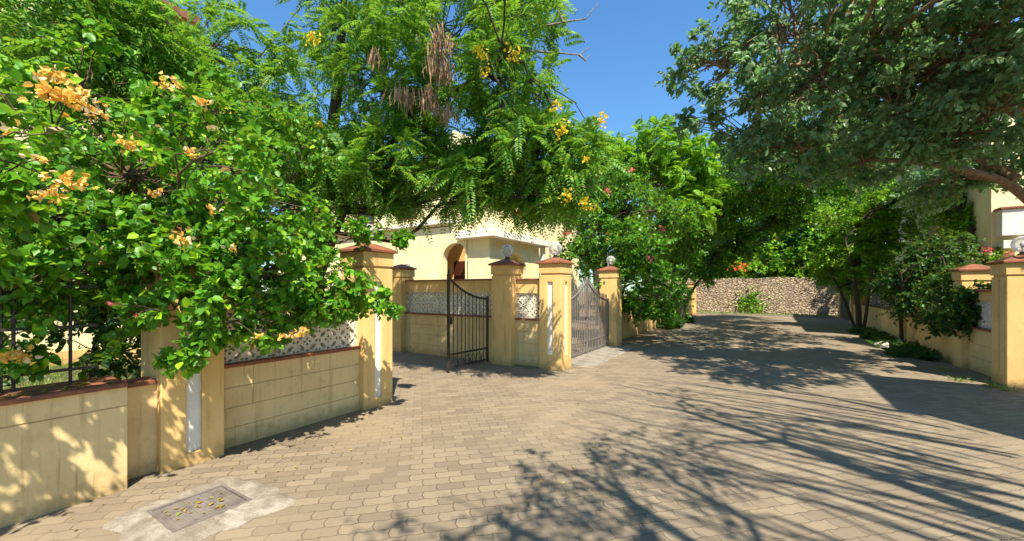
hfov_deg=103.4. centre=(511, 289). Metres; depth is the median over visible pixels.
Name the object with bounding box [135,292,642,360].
ground
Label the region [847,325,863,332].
border plant
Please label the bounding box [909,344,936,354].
border plant
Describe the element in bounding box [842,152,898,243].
background tree
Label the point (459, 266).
door
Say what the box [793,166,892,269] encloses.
background tree
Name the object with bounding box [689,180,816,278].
background tree
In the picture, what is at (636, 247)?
flowering shrub
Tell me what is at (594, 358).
gate ramp
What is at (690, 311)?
boundary wall
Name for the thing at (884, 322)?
boundary wall
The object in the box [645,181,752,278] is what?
background tree
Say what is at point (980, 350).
boundary wall
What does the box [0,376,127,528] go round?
garden wall
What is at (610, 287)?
gate post
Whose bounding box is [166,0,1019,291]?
sky
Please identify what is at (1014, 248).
globe lamp
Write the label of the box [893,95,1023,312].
house
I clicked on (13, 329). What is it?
iron fence
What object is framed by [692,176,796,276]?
background tree
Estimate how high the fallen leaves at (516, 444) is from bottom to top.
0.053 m
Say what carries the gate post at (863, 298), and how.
on the ground at (249, 354)
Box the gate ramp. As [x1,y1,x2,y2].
[571,345,634,367]
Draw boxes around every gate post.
[141,222,223,473]
[337,243,397,410]
[390,264,416,351]
[488,259,525,365]
[536,257,574,370]
[597,266,621,345]
[688,282,696,313]
[838,289,844,318]
[849,291,854,322]
[859,292,869,313]
[898,306,918,340]
[948,264,993,368]
[985,255,1023,387]
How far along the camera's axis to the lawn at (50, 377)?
7.53 m
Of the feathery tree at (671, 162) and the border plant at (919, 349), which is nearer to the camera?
the border plant at (919, 349)
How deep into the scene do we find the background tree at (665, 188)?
40.13 m
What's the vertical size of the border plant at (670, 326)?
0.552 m
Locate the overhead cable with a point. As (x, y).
(654, 124)
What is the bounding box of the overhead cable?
[607,90,740,140]
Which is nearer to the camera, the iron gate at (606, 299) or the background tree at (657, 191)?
the iron gate at (606, 299)
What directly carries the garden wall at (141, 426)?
on the ground at (249, 354)
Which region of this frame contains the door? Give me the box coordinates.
[454,261,467,278]
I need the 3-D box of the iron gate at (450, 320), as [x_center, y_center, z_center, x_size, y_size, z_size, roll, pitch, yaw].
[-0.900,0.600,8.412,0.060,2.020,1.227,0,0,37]
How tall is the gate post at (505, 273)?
2.375 m
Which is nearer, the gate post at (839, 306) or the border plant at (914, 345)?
the border plant at (914, 345)
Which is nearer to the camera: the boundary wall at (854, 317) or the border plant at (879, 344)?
the border plant at (879, 344)
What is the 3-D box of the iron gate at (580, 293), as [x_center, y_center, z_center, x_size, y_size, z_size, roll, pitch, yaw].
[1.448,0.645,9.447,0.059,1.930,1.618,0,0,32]
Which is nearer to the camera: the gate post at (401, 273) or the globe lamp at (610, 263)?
the gate post at (401, 273)
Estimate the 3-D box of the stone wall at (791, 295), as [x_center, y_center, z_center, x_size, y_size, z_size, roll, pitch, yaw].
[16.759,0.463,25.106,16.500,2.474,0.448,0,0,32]
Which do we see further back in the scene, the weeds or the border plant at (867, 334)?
the border plant at (867, 334)
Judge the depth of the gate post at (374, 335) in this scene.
5.66 m
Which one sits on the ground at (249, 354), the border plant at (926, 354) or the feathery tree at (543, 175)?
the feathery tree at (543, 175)
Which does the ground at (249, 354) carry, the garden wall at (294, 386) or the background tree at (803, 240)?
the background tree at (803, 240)
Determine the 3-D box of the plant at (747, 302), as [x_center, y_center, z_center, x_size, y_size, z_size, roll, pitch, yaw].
[15.146,0.730,25.824,2.318,2.056,0.366,0,0,32]
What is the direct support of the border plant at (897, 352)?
on the paved road
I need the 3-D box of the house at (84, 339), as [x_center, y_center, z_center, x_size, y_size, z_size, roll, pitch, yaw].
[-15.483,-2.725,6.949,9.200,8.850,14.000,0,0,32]
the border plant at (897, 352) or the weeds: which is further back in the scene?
the border plant at (897, 352)
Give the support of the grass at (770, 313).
on the ground at (249, 354)
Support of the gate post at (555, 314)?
on the ground at (249, 354)
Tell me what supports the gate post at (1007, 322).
on the ground at (249, 354)
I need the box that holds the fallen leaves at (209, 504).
[164,492,223,519]
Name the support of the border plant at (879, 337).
on the paved road
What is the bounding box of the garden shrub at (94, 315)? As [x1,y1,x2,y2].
[0,129,340,387]
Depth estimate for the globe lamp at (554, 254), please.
8.54 m
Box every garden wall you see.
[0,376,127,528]
[123,376,156,479]
[224,292,359,448]
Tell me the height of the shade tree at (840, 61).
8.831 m
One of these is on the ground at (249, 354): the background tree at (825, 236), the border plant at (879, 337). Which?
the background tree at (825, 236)
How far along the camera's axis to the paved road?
4.03 m
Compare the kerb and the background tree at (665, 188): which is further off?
the background tree at (665, 188)
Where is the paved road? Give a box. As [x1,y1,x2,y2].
[0,313,1023,540]
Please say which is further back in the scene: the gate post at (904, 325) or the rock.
the gate post at (904, 325)
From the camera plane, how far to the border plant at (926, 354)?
9.41 m
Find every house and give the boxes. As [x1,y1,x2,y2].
[0,0,199,368]
[278,130,578,318]
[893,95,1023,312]
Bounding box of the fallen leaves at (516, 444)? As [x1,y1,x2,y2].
[48,321,1013,530]
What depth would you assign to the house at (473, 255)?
17.26 m
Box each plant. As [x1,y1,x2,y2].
[656,322,676,329]
[672,320,682,328]
[682,317,695,322]
[729,284,770,312]
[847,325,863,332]
[854,327,870,333]
[859,329,873,339]
[864,337,898,346]
[871,335,895,342]
[879,344,916,357]
[881,342,909,349]
[893,339,920,347]
[905,340,925,348]
[908,347,944,360]
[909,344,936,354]
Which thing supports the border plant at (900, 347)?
on the paved road
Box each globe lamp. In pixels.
[501,245,512,258]
[549,242,561,257]
[606,256,614,265]
[1010,236,1023,254]
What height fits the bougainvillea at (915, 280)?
3.339 m
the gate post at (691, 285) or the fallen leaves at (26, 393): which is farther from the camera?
the gate post at (691, 285)
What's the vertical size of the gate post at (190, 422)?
2.375 m
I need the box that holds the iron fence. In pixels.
[0,278,97,392]
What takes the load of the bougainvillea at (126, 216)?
on the lawn at (50, 377)
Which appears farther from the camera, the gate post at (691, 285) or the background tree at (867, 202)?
the gate post at (691, 285)
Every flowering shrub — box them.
[544,142,706,327]
[890,157,1017,265]
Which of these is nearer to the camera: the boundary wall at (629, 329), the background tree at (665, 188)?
the boundary wall at (629, 329)
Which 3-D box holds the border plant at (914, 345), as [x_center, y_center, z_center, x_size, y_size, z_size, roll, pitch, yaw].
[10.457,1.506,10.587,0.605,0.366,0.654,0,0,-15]
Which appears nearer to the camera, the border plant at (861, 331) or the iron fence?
the iron fence
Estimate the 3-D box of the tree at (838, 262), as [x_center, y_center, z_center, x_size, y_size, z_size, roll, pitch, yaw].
[14.134,-1.517,16.324,3.636,6.421,4.756,0,0,-28]
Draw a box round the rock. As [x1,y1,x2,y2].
[873,341,888,347]
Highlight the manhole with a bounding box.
[103,476,296,540]
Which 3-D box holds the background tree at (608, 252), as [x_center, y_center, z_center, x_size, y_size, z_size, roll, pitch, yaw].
[7.267,-5.382,33.911,8.866,14.131,10.716,0,0,-27]
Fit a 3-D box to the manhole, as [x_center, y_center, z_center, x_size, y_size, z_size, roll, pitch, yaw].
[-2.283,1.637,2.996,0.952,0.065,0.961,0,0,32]
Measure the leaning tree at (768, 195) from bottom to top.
9.976 m
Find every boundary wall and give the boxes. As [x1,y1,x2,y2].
[622,306,660,338]
[663,298,693,317]
[852,303,855,324]
[861,304,897,338]
[906,315,952,362]
[969,290,990,376]
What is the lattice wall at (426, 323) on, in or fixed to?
on the ground at (249, 354)
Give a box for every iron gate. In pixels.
[447,268,488,370]
[571,276,587,357]
[587,277,608,351]
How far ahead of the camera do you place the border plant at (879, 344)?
11.41 m
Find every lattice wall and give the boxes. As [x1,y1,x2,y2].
[404,279,491,361]
[515,278,538,366]
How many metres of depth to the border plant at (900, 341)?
10.95 m
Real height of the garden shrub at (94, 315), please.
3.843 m
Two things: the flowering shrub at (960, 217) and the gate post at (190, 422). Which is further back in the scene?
the flowering shrub at (960, 217)
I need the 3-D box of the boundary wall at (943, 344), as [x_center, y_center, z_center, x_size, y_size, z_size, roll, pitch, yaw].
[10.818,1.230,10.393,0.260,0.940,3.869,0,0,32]
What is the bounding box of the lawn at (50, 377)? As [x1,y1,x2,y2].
[5,359,140,388]
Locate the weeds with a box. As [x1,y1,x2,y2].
[931,365,1021,391]
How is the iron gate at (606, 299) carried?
attached to the gate post at (610, 287)
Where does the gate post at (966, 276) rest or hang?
on the paved road
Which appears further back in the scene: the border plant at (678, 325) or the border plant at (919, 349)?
the border plant at (678, 325)
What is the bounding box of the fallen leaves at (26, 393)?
[0,376,113,398]
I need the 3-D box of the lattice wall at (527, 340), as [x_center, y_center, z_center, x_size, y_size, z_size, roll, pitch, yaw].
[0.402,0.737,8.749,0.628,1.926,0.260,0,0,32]
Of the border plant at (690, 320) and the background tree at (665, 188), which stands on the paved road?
the border plant at (690, 320)
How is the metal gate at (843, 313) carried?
attached to the gate post at (851, 304)
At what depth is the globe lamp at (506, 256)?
9.05 m
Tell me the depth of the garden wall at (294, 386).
4.76 m
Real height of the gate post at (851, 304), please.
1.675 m
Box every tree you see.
[0,0,632,347]
[579,131,667,283]
[585,113,737,325]
[607,170,697,298]
[629,134,718,267]
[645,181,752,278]
[650,108,885,316]
[654,0,1023,222]
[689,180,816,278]
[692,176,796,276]
[743,177,883,277]
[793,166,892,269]
[797,150,897,274]
[803,166,927,327]
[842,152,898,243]
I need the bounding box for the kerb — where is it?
[697,312,837,317]
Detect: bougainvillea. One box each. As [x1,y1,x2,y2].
[0,13,415,382]
[864,228,993,342]
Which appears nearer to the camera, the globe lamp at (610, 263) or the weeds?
the weeds
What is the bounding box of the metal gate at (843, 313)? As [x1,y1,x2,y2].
[840,292,849,320]
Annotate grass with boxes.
[699,311,837,315]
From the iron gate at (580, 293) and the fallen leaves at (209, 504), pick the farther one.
the iron gate at (580, 293)
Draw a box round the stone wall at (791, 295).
[645,277,894,315]

